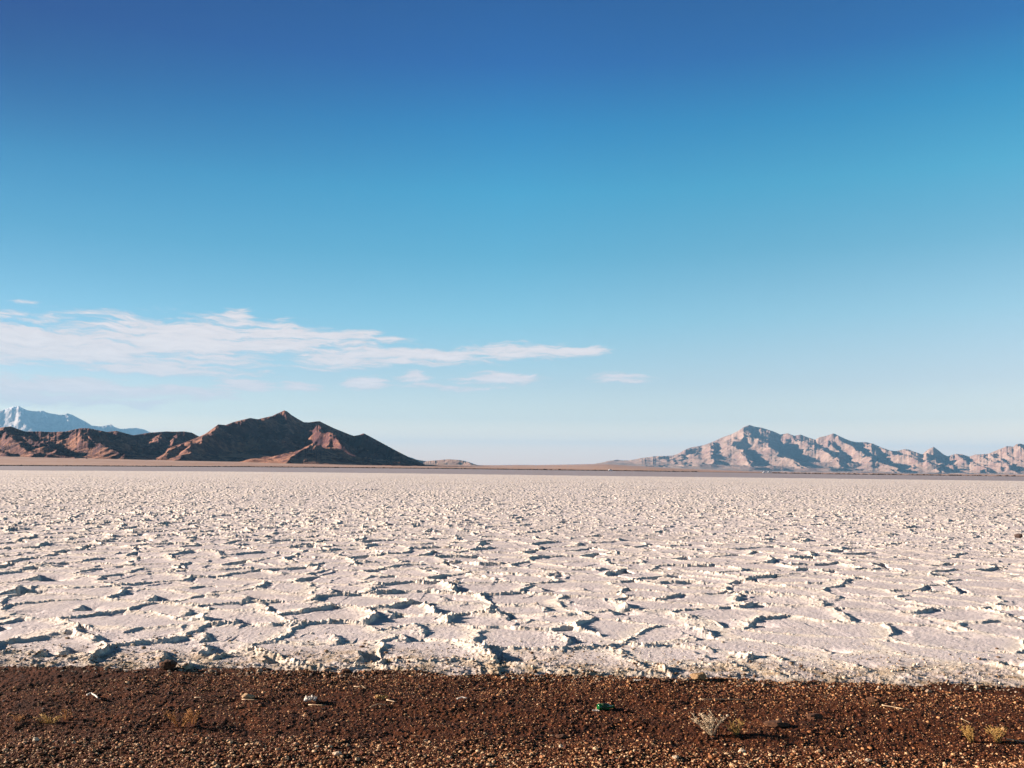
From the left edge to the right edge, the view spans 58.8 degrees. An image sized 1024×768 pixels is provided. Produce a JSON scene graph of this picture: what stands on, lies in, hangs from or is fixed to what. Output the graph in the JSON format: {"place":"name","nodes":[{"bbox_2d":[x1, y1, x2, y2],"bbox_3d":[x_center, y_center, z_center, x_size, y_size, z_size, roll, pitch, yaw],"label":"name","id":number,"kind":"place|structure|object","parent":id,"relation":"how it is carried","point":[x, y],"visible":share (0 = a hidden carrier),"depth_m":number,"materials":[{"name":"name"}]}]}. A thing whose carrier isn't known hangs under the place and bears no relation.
{"place":"outdoors","nodes":[
{"label":"outdoors","id":0,"kind":"place"},
{"bbox_2d":[0,406,150,434],"bbox_3d":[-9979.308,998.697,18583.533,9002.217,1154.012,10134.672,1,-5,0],"label":"snowy mountain","id":1,"kind":"structure","parent":0,"point":[19,418],"depth_m":18902.01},
{"bbox_2d":[0,426,198,459],"bbox_3d":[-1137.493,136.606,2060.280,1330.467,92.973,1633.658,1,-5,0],"label":"hills","id":2,"kind":"structure","parent":0,"point":[86,443],"depth_m":1890.79,"materials":[{"name":"brown stone"}]},
{"bbox_2d":[153,410,436,465],"bbox_3d":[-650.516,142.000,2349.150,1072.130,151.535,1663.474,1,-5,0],"label":"dark mountain","id":3,"kind":"structure","parent":0,"point":[284,436],"depth_m":2061.25,"materials":[{"name":"brown stone"}]},
{"bbox_2d":[375,694,387,698],"bbox_3d":[-1.235,2.959,8.601,0.127,0.037,0.086,1,-5,0],"label":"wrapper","id":4,"kind":"object","parent":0,"point":[380,696],"visible":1,"depth_m":8.58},
{"bbox_2d":[412,458,481,465],"bbox_3d":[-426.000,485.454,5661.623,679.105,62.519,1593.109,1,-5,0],"label":"hill","id":5,"kind":"structure","parent":0,"point":[448,462],"depth_m":5565.61,"materials":[{"name":"brown stone"}]},
{"bbox_2d":[0,470,1023,687],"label":"salt flat","id":6,"kind":"structure","parent":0,"point":[813,567],"depth_m":19.71,"materials":[{"name":"white"}]},
{"bbox_2d":[0,631,1023,692],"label":"salt crumbs","id":7,"kind":"object","parent":6,"relation":"on","point":[356,663],"visible":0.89,"depth_m":10.18,"materials":[{"name":"white"}]},
{"bbox_2d":[1014,533,1022,537],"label":"rock","id":8,"kind":"object","parent":6,"relation":"on","point":[1017,535],"visible":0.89,"depth_m":32.58,"materials":[{"name":"stone"}]},
{"bbox_2d":[0,665,1023,767],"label":"dirt verge","id":9,"kind":"structure","parent":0,"point":[13,677],"depth_m":7.97,"materials":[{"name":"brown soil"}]},
{"bbox_2d":[11,715,24,721],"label":"grass tuft","id":10,"kind":"object","parent":9,"relation":"on","point":[16,718],"visible":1,"depth_m":7.77,"materials":[{"name":"brown plant"}]},
{"bbox_2d":[33,713,64,723],"bbox_3d":[-3.949,2.873,7.771,0.244,0.086,0.141,-1,-6,14],"label":"grass tuft","id":11,"kind":"object","parent":9,"relation":"on","point":[46,718],"visible":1,"depth_m":7.76,"materials":[{"name":"beige plant"}]},
{"bbox_2d":[62,707,70,719],"bbox_3d":[-3.851,2.857,7.858,0.094,0.113,0.072,1,-5,0],"label":"grass tuft","id":12,"kind":"object","parent":9,"relation":"on","point":[65,712],"visible":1,"depth_m":7.86,"materials":[{"name":"brown plant"}]},
{"bbox_2d":[159,659,176,669],"bbox_3d":[-3.771,3.085,9.955,0.173,0.116,0.199,1,-5,0],"label":"dirt clod","id":13,"kind":"object","parent":9,"relation":"on","point":[166,664],"visible":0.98,"depth_m":9.90,"materials":[{"name":"brown soil"}]},
{"bbox_2d":[162,708,198,727],"bbox_3d":[-2.799,2.830,7.689,0.338,0.174,0.173,1,-5,0],"label":"dry shrub","id":14,"kind":"object","parent":9,"relation":"on","point":[173,719],"visible":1,"depth_m":7.68,"materials":[{"name":"brown plant"}]},
{"bbox_2d":[188,709,200,723],"bbox_3d":[-2.719,2.851,7.782,0.164,0.129,0.082,-1,-6,18],"label":"dry shrub","id":15,"kind":"object","parent":9,"relation":"on","point":[189,712],"visible":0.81,"depth_m":7.77,"materials":[{"name":"brown plant"}]},
{"bbox_2d":[242,693,254,698],"bbox_3d":[-2.515,2.979,8.669,0.128,0.056,0.062,1,-5,0],"label":"stone","id":16,"kind":"object","parent":9,"relation":"on","point":[247,696],"visible":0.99,"depth_m":8.65,"materials":[{"name":"beige stone"}]},
{"bbox_2d":[303,695,316,701],"bbox_3d":[-1.895,2.956,8.549,0.118,0.048,0.113,1,-5,0],"label":"crumpled paper","id":17,"kind":"object","parent":9,"relation":"on","point":[309,698],"visible":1,"depth_m":8.53,"materials":[{"name":"white paper"}]},
{"bbox_2d":[333,751,341,755],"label":"stone","id":18,"kind":"object","parent":9,"relation":"on","point":[337,753],"visible":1,"depth_m":6.86,"materials":[{"name":"white stone"}]},
{"bbox_2d":[342,668,351,673],"bbox_3d":[-1.806,3.139,9.924,0.110,0.061,0.083,1,-5,0],"label":"dirt clod","id":19,"kind":"object","parent":9,"relation":"on","point":[344,670],"visible":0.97,"depth_m":9.90,"materials":[{"name":"brown soil"}]},
{"bbox_2d":[555,734,567,737],"bbox_3d":[0.413,2.916,7.519,0.109,0.032,0.098,4,-7,-35],"label":"dirt clod","id":20,"kind":"object","parent":9,"relation":"on","point":[561,736],"visible":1,"depth_m":7.50,"materials":[{"name":"brown soil"}]},
{"bbox_2d":[597,703,614,709],"bbox_3d":[0.874,2.998,8.437,0.178,0.062,0.062,7,-8,-23],"label":"bottle","id":21,"kind":"object","parent":9,"relation":"on","point":[603,706],"visible":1,"depth_m":8.41,"materials":[{"name":"green glass"}]},
{"bbox_2d":[689,672,706,679],"bbox_3d":[1.993,3.133,9.740,0.185,0.088,0.123,1,-5,0],"label":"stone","id":22,"kind":"object","parent":9,"relation":"on","point":[699,676],"visible":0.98,"depth_m":9.70,"materials":[{"name":"beige stone"}]},
{"bbox_2d":[691,710,726,735],"bbox_3d":[1.648,2.843,7.596,0.304,0.205,0.179,1,-5,0],"label":"dead shrub","id":23,"kind":"object","parent":9,"relation":"on","point":[710,727],"visible":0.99,"depth_m":7.59,"materials":[{"name":"beige plant"}]},
{"bbox_2d":[699,699,747,699],"bbox_3d":[2.059,3.056,8.807,0.495,0.010,0.010,1,-5,0],"label":"straw","id":24,"kind":"object","parent":9,"relation":"on","point":[724,699],"visible":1,"depth_m":8.81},
{"bbox_2d":[726,718,745,734],"bbox_3d":[1.867,2.861,7.585,0.133,0.144,0.125,3,-6,-27],"label":"grass tuft","id":25,"kind":"object","parent":9,"relation":"on","point":[738,729],"visible":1,"depth_m":7.58,"materials":[{"name":"plant"}]},
{"bbox_2d":[763,720,789,727],"bbox_3d":[2.284,2.939,7.860,0.237,0.049,0.149,2,-6,-15],"label":"dirt clod","id":26,"kind":"object","parent":9,"relation":"on","point":[776,723],"visible":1,"depth_m":7.82,"materials":[{"name":"brown soil"}]},
{"bbox_2d":[805,713,822,718],"bbox_3d":[2.714,2.987,8.170,0.164,0.048,0.134,1,-5,0],"label":"dirt clod","id":27,"kind":"object","parent":9,"relation":"on","point":[814,716],"visible":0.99,"depth_m":8.14,"materials":[{"name":"brown soil"}]},
{"bbox_2d":[866,697,880,702],"bbox_3d":[3.508,3.062,8.819,0.142,0.052,0.112,-2,-6,26],"label":"dirt clod","id":28,"kind":"object","parent":9,"relation":"on","point":[872,699],"visible":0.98,"depth_m":8.79,"materials":[{"name":"brown soil"}]},
{"bbox_2d":[961,722,975,742],"bbox_3d":[3.782,2.890,7.532,0.141,0.176,0.102,1,-5,0],"label":"grass tuft","id":29,"kind":"object","parent":9,"relation":"on","point":[968,733],"visible":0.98,"depth_m":7.52,"materials":[{"name":"yellow plant"}]},
{"bbox_2d":[984,725,1007,742],"bbox_3d":[4.027,2.905,7.539,0.191,0.149,0.116,3,-6,-23],"label":"grass tuft","id":30,"kind":"object","parent":9,"relation":"on","point":[998,735],"visible":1,"depth_m":7.53,"materials":[{"name":"plant"}]},
{"bbox_2d":[0,456,1023,480],"bbox_3d":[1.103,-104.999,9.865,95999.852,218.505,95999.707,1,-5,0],"label":"ground","id":31,"kind":"structure","parent":0,"point":[17,460],"depth_m":820.41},
{"bbox_2d":[0,0,1023,464],"label":"sky","id":32,"kind":"structure","parent":0,"point":[478,232],"materials":[{"name":"blue"}]},
{"bbox_2d":[8,465,1023,476],"bbox_3d":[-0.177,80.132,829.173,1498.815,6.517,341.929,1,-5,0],"label":"track bank","id":33,"kind":"structure","parent":0,"point":[467,468],"depth_m":962.30,"materials":[{"name":"brown soil"}]},
{"bbox_2d":[0,465,1014,475],"bbox_3d":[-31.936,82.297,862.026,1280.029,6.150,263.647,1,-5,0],"label":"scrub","id":34,"kind":"object","parent":33,"relation":"on","point":[472,468],"visible":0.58,"depth_m":944.37,"materials":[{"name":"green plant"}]},
{"bbox_2d":[596,425,1023,474],"bbox_3d":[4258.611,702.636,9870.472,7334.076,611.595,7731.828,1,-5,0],"label":"pink range","id":35,"kind":"structure","parent":0,"point":[751,448],"depth_m":9552.70,"materials":[{"name":"stone"}]}
]}

